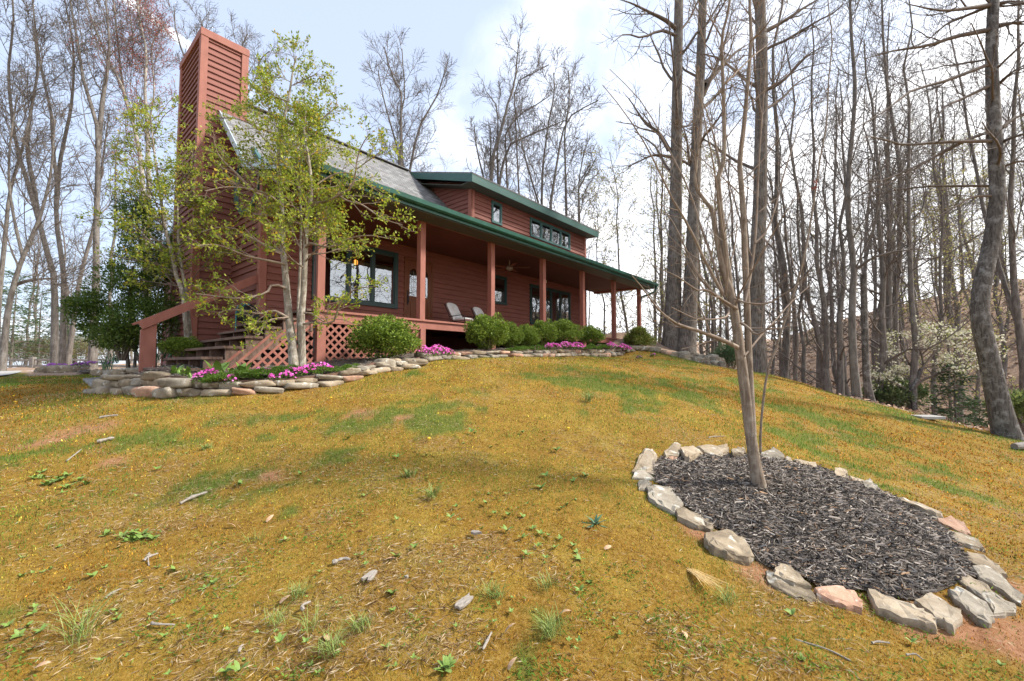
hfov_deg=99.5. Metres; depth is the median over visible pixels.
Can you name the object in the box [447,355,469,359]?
stone
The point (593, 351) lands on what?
stone
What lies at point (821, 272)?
bare tree
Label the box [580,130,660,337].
bare tree
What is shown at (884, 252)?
bare tree
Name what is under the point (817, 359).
bare tree
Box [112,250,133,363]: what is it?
bare tree
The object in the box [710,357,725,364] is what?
stone
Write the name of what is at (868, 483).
stone
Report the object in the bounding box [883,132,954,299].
bare tree
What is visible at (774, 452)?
stone
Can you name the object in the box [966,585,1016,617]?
stone
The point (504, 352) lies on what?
stone
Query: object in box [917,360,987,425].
young hemlock
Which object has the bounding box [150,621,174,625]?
stick
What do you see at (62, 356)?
bare tree
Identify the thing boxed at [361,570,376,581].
bark piece
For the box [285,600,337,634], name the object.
grass tuft
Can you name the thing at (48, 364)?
purple flowers
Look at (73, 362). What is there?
bare tree
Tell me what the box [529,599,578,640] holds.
grass tuft
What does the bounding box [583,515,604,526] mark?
plantain rosette
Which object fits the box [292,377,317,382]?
stone
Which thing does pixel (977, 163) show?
bare tree
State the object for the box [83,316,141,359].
laurel shrub
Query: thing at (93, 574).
weed
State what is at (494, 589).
grass tuft
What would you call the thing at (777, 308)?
bare tree
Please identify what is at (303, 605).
stick
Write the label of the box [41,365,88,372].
stone
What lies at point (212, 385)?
stone
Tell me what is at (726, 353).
pine shrub
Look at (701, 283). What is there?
bare tree
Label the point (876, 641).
stick
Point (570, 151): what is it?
bare tree
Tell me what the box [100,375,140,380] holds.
stone
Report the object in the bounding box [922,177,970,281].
bare tree
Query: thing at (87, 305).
evergreen shrub
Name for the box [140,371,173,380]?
stone
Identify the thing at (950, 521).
stone
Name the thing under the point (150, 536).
broadleaf weed
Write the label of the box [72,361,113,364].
purple flowers
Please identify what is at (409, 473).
grass tuft
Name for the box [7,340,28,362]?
thicket
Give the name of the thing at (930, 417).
concrete lid
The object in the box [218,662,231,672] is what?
weed
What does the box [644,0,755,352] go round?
oak tree
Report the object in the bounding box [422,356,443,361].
stone
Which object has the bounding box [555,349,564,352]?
stone
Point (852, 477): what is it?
stone
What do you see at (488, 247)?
house
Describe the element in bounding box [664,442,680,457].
stone
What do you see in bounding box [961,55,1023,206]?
bare tree
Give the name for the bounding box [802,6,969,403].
bare tree
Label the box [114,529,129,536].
broadleaf weed
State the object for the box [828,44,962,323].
bare tree
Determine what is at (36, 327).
bare tree
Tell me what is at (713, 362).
stone
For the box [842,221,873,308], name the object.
bare tree
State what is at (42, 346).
thicket
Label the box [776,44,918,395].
bare tree
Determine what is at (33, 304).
bare tree
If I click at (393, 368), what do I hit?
stone
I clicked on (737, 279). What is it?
bare tree
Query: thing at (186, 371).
hosta
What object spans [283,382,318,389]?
stone
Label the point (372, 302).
window
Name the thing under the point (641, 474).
stone
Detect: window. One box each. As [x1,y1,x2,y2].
[234,146,261,214]
[311,236,398,308]
[491,200,501,225]
[495,275,506,304]
[529,217,570,250]
[529,284,570,324]
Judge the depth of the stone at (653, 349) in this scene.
15.03 m
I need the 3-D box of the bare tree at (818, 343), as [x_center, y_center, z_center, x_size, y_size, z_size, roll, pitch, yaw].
[14.093,-6.035,21.038,5.701,22.242,5.364,1,-3,-10]
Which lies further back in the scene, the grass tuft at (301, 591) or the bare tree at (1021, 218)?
the bare tree at (1021, 218)
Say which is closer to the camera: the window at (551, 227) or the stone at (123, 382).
the stone at (123, 382)
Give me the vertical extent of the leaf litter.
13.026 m
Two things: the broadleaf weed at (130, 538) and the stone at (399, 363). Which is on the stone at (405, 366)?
the stone at (399, 363)
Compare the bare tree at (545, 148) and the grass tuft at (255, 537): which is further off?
the bare tree at (545, 148)
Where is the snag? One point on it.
(867, 383)
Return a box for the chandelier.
[338,255,363,269]
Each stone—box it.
[33,367,41,372]
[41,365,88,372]
[83,388,95,393]
[90,370,105,375]
[91,378,104,388]
[94,386,113,394]
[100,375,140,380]
[102,370,110,374]
[105,380,120,387]
[109,387,122,394]
[110,369,128,374]
[117,379,131,386]
[120,367,137,372]
[121,386,138,394]
[130,378,142,385]
[131,385,161,397]
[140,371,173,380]
[141,380,151,385]
[151,377,170,387]
[151,387,181,398]
[157,378,199,387]
[176,388,201,396]
[188,380,202,388]
[200,389,232,395]
[201,382,218,388]
[219,381,243,388]
[232,387,256,394]
[238,380,276,387]
[254,386,285,392]
[273,380,294,385]
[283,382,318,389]
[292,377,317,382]
[310,374,343,379]
[316,380,344,386]
[338,369,360,375]
[343,375,363,381]
[346,367,369,375]
[352,365,375,370]
[356,370,376,375]
[366,362,396,366]
[371,367,390,372]
[373,358,395,367]
[388,366,403,371]
[396,361,408,365]
[399,364,420,368]
[404,359,427,365]
[414,353,433,357]
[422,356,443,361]
[439,355,451,359]
[441,351,460,355]
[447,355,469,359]
[459,352,471,354]
[462,354,477,358]
[471,350,485,354]
[485,354,500,357]
[486,351,499,353]
[499,351,509,353]
[506,353,523,356]
[530,353,542,356]
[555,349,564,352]
[555,353,565,356]
[564,349,575,352]
[587,349,597,352]
[629,346,641,349]
[632,448,656,475]
[632,469,654,480]
[638,346,651,350]
[638,480,651,490]
[646,484,683,516]
[648,347,660,351]
[661,351,672,354]
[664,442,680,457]
[670,352,677,356]
[676,507,714,531]
[678,351,690,355]
[678,355,693,360]
[680,446,702,461]
[691,356,701,362]
[696,444,728,456]
[701,358,709,362]
[704,529,753,565]
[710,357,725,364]
[710,360,718,365]
[718,361,725,366]
[731,447,745,457]
[761,447,784,459]
[765,570,817,602]
[774,563,811,588]
[794,459,816,466]
[813,585,862,614]
[835,467,848,478]
[848,475,864,482]
[863,478,878,489]
[867,588,936,633]
[898,497,943,517]
[913,592,962,634]
[937,515,970,535]
[947,586,994,627]
[949,530,985,552]
[955,575,1002,597]
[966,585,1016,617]
[967,551,1006,578]
[971,565,1023,606]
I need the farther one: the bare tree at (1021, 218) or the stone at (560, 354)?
the bare tree at (1021, 218)
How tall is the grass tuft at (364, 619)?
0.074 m
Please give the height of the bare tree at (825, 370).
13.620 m
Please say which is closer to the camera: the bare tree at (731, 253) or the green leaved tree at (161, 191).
the green leaved tree at (161, 191)
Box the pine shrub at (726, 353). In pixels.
[708,339,744,368]
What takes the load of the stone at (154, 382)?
on the stone at (143, 391)
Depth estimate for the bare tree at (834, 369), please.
27.19 m
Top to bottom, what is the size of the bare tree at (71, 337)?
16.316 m
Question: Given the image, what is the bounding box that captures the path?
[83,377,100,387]
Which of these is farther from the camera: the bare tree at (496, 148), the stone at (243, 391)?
the bare tree at (496, 148)
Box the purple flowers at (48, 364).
[46,363,67,365]
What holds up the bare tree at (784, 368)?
on the ground at (592, 643)
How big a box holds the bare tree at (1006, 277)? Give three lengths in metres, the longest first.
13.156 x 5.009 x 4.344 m
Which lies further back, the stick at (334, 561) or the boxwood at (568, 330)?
the boxwood at (568, 330)
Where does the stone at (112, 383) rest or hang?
on the ground at (592, 643)
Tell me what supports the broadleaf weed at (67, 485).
on the ground at (592, 643)
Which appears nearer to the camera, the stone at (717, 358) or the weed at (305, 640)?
the weed at (305, 640)
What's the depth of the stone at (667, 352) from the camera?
14.80 m
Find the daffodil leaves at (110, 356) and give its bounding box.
[106,351,118,362]
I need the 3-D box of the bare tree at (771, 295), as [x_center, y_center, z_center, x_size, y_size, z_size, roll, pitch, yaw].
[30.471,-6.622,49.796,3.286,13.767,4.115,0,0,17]
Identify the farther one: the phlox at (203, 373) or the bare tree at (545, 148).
the bare tree at (545, 148)
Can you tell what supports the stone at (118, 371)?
on the mulch chips at (85, 371)
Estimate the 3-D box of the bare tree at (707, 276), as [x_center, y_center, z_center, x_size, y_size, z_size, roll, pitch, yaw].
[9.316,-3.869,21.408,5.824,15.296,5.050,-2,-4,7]
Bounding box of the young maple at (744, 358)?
[602,0,848,489]
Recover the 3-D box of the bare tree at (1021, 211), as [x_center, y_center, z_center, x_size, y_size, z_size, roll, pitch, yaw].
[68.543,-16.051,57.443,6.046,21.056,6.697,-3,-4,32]
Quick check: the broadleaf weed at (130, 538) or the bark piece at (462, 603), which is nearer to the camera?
the bark piece at (462, 603)
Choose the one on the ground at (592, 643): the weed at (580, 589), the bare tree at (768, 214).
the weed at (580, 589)
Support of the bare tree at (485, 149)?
on the ground at (592, 643)
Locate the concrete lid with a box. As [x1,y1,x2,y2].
[913,415,945,418]
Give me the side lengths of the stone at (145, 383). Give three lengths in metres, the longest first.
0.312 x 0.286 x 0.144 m
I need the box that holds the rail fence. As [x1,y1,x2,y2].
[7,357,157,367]
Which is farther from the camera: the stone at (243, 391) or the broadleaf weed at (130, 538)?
the stone at (243, 391)
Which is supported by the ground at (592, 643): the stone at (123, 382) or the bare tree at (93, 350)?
the bare tree at (93, 350)
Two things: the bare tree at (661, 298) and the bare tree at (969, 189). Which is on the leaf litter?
the bare tree at (661, 298)
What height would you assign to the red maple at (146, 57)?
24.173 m
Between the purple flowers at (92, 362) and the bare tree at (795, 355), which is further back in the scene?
the bare tree at (795, 355)
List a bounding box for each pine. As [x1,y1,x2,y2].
[697,255,743,352]
[766,204,829,349]
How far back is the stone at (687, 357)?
14.41 m
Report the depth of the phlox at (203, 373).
6.07 m
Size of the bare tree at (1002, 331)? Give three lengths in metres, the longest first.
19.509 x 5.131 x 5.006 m
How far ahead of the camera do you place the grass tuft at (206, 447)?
4.30 m
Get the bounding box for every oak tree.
[596,0,727,350]
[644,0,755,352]
[666,0,859,373]
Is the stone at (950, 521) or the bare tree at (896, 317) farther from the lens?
the bare tree at (896, 317)
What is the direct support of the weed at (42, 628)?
on the ground at (592, 643)
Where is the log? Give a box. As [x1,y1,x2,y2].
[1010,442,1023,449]
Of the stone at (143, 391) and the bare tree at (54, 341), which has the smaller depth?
the stone at (143, 391)
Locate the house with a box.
[132,27,658,373]
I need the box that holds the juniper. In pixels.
[623,325,657,346]
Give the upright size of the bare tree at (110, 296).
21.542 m
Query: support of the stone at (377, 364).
on the stone at (393, 368)
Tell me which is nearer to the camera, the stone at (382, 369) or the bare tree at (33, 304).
the stone at (382, 369)
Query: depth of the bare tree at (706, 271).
49.04 m
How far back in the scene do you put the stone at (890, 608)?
2.33 m
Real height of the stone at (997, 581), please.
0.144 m
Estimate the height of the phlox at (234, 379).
0.275 m
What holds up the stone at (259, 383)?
on the stone at (243, 391)
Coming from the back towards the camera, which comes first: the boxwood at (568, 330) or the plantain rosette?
the boxwood at (568, 330)
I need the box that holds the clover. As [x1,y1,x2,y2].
[0,357,1023,680]
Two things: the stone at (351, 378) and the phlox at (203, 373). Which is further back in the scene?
the stone at (351, 378)
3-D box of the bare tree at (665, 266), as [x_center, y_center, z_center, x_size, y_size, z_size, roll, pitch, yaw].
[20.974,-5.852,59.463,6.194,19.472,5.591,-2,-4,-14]
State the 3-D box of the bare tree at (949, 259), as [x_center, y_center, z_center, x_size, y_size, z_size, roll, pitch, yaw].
[21.104,-4.584,21.139,5.080,19.797,5.207,1,-2,0]
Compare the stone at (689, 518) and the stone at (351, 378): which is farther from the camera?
the stone at (351, 378)
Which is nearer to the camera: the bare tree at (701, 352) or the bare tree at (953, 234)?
the bare tree at (701, 352)
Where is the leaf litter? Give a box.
[727,278,1023,435]
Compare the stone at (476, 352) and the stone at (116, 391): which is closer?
the stone at (116, 391)
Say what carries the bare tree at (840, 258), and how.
on the ground at (592, 643)
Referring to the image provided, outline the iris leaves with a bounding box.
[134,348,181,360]
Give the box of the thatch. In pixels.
[0,356,1023,680]
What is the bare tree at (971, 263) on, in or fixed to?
on the ground at (592, 643)
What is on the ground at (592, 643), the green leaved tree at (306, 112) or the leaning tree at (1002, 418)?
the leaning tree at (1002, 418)
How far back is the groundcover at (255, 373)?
6.25 m
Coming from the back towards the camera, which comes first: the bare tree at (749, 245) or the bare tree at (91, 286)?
the bare tree at (91, 286)
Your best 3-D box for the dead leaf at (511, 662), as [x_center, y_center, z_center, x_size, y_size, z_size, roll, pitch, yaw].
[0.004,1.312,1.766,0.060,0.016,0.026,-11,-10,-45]
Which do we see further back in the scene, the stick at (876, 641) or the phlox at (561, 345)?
the phlox at (561, 345)
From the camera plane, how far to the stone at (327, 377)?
6.58 m
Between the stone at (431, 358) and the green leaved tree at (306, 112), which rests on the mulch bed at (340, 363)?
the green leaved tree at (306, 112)
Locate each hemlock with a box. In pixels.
[1,267,49,367]
[1,271,40,358]
[8,282,80,364]
[27,310,85,362]
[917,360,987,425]
[959,399,988,428]
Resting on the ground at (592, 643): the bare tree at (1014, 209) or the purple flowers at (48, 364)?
the bare tree at (1014, 209)
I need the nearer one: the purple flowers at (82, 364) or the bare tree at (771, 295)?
the purple flowers at (82, 364)
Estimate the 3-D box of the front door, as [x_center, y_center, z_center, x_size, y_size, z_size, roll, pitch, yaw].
[-2.817,-1.399,13.138,0.133,2.120,1.060,-3,-4,40]
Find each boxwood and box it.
[156,335,205,356]
[345,313,422,359]
[463,312,509,350]
[499,321,524,347]
[518,323,540,346]
[530,318,557,345]
[552,318,583,348]
[578,325,605,343]
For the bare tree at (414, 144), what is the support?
on the ground at (592, 643)
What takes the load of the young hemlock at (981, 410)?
on the ground at (592, 643)
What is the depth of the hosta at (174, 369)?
6.33 m
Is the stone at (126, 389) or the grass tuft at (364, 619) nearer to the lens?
the grass tuft at (364, 619)
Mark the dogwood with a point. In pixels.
(915, 385)
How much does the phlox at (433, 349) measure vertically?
0.310 m
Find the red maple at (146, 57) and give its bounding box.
[57,0,185,315]
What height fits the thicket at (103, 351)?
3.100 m
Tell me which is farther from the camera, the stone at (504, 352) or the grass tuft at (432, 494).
the stone at (504, 352)
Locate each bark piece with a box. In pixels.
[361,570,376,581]
[455,592,473,609]
[471,530,481,534]
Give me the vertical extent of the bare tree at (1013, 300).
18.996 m
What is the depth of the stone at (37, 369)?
15.18 m
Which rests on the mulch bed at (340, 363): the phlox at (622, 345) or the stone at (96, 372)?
the phlox at (622, 345)
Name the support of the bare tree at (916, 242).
on the ground at (592, 643)
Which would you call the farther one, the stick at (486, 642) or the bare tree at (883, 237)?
the bare tree at (883, 237)
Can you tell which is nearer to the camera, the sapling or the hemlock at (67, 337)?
the sapling
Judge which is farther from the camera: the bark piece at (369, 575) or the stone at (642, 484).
the stone at (642, 484)
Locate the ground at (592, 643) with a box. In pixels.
[0,279,1023,680]
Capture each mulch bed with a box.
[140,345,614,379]
[654,455,971,599]
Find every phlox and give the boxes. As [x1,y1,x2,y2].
[190,368,217,383]
[223,367,276,384]
[275,362,333,379]
[415,344,454,356]
[544,341,584,349]
[605,342,631,351]
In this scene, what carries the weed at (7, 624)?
on the ground at (592, 643)
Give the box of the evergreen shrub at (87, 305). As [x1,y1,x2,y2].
[56,189,179,367]
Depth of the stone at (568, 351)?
11.85 m
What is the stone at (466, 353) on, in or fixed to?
on the stone at (472, 356)
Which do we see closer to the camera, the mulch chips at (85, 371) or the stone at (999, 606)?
the stone at (999, 606)
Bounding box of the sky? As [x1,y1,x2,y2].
[0,0,1023,367]
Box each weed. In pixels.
[1,618,14,626]
[10,628,25,638]
[25,607,36,615]
[34,623,49,632]
[40,479,53,485]
[60,482,75,487]
[87,571,97,576]
[99,529,113,535]
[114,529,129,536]
[121,533,138,541]
[132,528,151,533]
[132,532,151,539]
[147,534,160,539]
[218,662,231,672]
[228,660,250,671]
[274,632,285,642]
[302,636,310,642]
[434,653,456,672]
[573,584,583,590]
[783,608,794,614]
[995,659,1004,665]
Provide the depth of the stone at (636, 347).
14.42 m
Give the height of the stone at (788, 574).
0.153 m
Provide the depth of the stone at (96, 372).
8.78 m
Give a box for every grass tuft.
[14,585,129,647]
[198,443,214,449]
[241,528,270,543]
[259,598,296,629]
[274,579,316,600]
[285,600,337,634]
[307,624,357,659]
[341,609,378,636]
[401,468,417,477]
[414,480,445,498]
[477,577,518,601]
[528,568,562,591]
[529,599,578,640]
[580,392,593,401]
[708,578,745,606]
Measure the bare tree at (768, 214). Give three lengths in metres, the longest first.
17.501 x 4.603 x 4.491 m
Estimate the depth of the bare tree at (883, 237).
52.08 m
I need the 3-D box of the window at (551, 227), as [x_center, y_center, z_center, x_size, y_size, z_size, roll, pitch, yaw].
[1.680,-4.537,18.616,0.097,0.800,2.940,-3,-4,40]
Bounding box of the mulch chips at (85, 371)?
[73,369,132,374]
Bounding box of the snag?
[857,274,878,401]
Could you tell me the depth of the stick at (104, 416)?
5.18 m
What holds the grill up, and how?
on the house
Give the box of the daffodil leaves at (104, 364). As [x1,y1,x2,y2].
[99,353,120,369]
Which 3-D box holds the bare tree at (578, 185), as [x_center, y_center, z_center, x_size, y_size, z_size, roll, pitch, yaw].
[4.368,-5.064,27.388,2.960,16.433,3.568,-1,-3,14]
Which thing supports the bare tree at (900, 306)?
on the ground at (592, 643)
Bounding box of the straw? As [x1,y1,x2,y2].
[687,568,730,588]
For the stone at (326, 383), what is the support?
on the ground at (592, 643)
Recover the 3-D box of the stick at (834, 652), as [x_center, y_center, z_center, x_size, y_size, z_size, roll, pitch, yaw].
[1.436,1.427,2.008,0.209,0.032,0.026,-2,-4,31]
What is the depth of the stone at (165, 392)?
5.87 m
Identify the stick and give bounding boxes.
[97,437,113,442]
[99,414,117,417]
[143,553,157,560]
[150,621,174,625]
[179,491,206,503]
[237,644,243,653]
[300,601,310,610]
[332,557,349,563]
[482,631,491,649]
[795,638,850,660]
[871,640,889,643]
[905,653,923,659]
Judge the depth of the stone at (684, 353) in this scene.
14.72 m
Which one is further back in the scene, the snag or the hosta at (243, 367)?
the snag
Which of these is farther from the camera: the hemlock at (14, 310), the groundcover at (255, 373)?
the hemlock at (14, 310)
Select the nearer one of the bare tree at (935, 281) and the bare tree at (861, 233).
the bare tree at (935, 281)
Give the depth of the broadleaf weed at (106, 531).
2.75 m
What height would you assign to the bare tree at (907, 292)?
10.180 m
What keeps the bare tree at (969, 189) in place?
on the ground at (592, 643)
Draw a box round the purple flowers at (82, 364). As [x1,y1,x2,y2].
[70,362,89,366]
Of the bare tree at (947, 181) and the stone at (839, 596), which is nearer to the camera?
the stone at (839, 596)
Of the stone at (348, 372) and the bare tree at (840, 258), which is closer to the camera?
the stone at (348, 372)
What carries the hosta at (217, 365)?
on the mulch bed at (340, 363)
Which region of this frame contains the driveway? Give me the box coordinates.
[0,370,33,375]
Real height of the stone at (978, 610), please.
0.134 m
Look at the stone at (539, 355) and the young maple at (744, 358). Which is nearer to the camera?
the young maple at (744, 358)
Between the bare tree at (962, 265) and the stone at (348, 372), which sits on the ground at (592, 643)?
the bare tree at (962, 265)
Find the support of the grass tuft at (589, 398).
on the ground at (592, 643)
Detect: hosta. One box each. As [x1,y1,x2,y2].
[170,364,184,373]
[179,366,190,375]
[205,360,229,372]
[236,362,252,370]
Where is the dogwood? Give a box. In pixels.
[861,315,1011,413]
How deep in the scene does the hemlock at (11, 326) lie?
30.98 m
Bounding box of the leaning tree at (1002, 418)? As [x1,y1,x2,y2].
[833,0,1023,440]
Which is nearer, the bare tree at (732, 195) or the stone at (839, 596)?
the stone at (839, 596)
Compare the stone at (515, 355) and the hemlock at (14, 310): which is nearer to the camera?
the stone at (515, 355)
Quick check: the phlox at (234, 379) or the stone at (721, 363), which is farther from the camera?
the stone at (721, 363)
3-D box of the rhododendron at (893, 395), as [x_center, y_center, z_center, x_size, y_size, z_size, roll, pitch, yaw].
[11.922,1.688,13.614,2.065,1.248,1.645,1,-3,-20]
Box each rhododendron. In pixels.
[861,375,937,407]
[981,387,1023,430]
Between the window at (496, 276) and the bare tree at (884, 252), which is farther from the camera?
the bare tree at (884, 252)
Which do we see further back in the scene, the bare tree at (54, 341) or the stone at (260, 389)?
the bare tree at (54, 341)
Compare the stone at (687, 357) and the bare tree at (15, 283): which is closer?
the stone at (687, 357)
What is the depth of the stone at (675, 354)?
14.82 m
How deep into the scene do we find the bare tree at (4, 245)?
21.55 m
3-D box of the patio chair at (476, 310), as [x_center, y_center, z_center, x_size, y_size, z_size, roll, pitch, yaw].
[-0.866,-0.698,14.009,0.754,0.813,0.578,-1,-3,24]
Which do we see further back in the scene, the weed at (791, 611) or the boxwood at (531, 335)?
the boxwood at (531, 335)
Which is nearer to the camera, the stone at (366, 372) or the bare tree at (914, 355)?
the stone at (366, 372)
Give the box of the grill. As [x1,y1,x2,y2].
[235,303,259,329]
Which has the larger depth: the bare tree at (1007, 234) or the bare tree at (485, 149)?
the bare tree at (1007, 234)
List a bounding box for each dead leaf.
[35,661,50,667]
[507,657,516,669]
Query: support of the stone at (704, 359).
on the ground at (592, 643)
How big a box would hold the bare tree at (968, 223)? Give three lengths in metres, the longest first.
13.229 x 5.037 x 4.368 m
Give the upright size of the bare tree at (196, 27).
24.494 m
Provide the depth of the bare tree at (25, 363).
41.75 m
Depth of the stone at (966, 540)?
3.28 m
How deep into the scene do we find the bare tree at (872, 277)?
50.80 m
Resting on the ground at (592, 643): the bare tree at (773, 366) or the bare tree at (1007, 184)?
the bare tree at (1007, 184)
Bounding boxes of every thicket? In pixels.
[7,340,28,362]
[8,334,48,364]
[15,335,79,363]
[67,334,99,363]
[78,342,138,357]
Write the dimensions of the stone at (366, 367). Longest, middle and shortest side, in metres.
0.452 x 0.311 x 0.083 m
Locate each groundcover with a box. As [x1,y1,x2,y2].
[197,363,357,383]
[504,344,549,350]
[584,343,610,349]
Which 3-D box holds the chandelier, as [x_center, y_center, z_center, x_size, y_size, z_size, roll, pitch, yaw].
[-4.492,-2.255,12.140,0.415,0.460,0.738,-3,-4,40]
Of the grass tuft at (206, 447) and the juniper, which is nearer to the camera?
the grass tuft at (206, 447)
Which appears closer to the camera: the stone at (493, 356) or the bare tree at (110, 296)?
the stone at (493, 356)
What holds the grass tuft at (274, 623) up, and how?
on the ground at (592, 643)
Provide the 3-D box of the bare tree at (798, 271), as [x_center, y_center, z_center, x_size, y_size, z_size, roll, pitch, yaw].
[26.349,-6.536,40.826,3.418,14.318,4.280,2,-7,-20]
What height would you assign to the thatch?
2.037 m
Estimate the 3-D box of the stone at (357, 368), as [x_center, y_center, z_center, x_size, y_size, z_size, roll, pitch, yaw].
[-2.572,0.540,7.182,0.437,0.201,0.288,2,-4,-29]
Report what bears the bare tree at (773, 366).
on the leaf litter
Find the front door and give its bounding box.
[403,257,432,319]
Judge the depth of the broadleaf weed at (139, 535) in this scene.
2.70 m
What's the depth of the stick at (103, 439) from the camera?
4.46 m
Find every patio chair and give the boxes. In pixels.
[444,303,473,322]
[471,307,483,319]
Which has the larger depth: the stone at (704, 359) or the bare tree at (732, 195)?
the bare tree at (732, 195)
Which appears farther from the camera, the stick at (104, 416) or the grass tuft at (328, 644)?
the stick at (104, 416)
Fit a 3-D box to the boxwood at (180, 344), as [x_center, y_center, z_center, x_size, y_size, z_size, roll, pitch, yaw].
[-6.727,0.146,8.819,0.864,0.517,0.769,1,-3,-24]
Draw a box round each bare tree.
[0,0,71,364]
[0,0,143,364]
[0,31,82,338]
[0,58,115,370]
[6,214,62,364]
[10,201,60,362]
[15,215,50,364]
[28,178,90,363]
[37,119,141,362]
[40,0,166,369]
[48,235,107,361]
[49,242,89,338]
[54,99,134,364]
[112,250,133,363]
[128,197,172,362]
[152,0,289,211]
[353,23,458,171]
[413,149,463,171]
[464,116,500,176]
[465,8,576,193]
[494,43,579,207]
[524,54,610,216]
[559,131,603,251]
[568,170,642,333]
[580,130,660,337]
[587,238,603,325]
[616,153,720,343]
[617,148,703,353]
[620,147,718,328]
[627,94,703,342]
[648,267,665,332]
[650,105,768,365]
[651,229,666,326]
[658,136,735,353]
[682,129,799,365]
[682,208,716,338]
[683,167,736,354]
[697,147,742,354]
[698,147,835,358]
[699,212,731,351]
[700,86,774,325]
[701,201,727,339]
[702,111,782,339]
[707,189,749,342]
[707,222,775,353]
[708,120,814,374]
[709,0,848,378]
[717,210,743,336]
[725,37,858,382]
[729,141,823,385]
[732,65,833,380]
[739,214,775,322]
[747,7,876,388]
[751,164,832,387]
[764,0,948,397]
[765,195,801,374]
[765,232,789,340]
[767,1,875,391]
[768,197,808,344]
[770,107,874,385]
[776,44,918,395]
[777,109,875,397]
[778,152,877,391]
[791,39,874,387]
[795,102,976,405]
[798,223,846,353]
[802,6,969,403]
[810,0,937,383]
[822,0,971,407]
[824,70,948,410]
[825,201,856,317]
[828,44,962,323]
[829,106,938,360]
[834,162,919,329]
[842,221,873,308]
[845,163,879,294]
[847,0,1023,408]
[853,125,919,329]
[855,154,904,277]
[858,123,949,336]
[858,167,923,293]
[867,224,886,300]
[874,189,1018,423]
[878,227,944,339]
[880,26,1023,416]
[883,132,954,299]
[889,91,1013,414]
[890,33,1019,324]
[893,117,983,298]
[895,0,1023,433]
[900,133,1022,424]
[903,48,1019,422]
[904,113,1005,293]
[920,125,966,292]
[921,83,983,283]
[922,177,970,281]
[928,129,1018,273]
[928,176,983,286]
[951,101,1006,285]
[953,70,1023,380]
[957,140,1023,356]
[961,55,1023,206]
[976,168,1023,282]
[979,105,1021,270]
[986,175,1023,273]
[991,76,1023,336]
[1001,85,1023,252]
[1004,144,1023,272]
[1006,148,1023,268]
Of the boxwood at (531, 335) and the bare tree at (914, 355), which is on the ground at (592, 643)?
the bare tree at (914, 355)
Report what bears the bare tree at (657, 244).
on the ground at (592, 643)
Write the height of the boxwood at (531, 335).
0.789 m
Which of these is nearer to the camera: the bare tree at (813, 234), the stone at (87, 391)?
the stone at (87, 391)
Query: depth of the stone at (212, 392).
5.89 m
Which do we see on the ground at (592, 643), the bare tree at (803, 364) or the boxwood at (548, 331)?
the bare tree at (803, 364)
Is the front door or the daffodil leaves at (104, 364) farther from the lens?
the front door
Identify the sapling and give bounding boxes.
[759,0,842,453]
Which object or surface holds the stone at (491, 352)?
on the stone
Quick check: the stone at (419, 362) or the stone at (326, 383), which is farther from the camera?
the stone at (419, 362)
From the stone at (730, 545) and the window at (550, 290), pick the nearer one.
the stone at (730, 545)
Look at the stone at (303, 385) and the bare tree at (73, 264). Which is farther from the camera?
the bare tree at (73, 264)
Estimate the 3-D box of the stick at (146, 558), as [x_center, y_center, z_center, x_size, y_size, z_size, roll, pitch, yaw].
[-2.073,1.241,2.485,0.020,0.027,0.074,-1,-3,21]
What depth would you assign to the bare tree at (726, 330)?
24.51 m
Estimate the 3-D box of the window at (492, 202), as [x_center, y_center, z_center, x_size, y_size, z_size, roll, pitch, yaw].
[-0.569,-4.690,15.984,0.097,0.820,0.550,-3,-4,40]
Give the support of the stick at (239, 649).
on the ground at (592, 643)
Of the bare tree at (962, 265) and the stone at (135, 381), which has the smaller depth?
the stone at (135, 381)
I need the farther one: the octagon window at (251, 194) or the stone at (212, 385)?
the octagon window at (251, 194)
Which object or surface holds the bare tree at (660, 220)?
on the ground at (592, 643)
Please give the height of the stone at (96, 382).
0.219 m
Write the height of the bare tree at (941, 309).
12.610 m
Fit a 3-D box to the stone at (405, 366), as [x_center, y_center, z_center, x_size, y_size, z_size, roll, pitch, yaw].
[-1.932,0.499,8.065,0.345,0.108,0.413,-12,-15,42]
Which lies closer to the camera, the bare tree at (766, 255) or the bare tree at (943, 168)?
the bare tree at (943, 168)
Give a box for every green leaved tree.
[72,93,237,339]
[177,29,420,365]

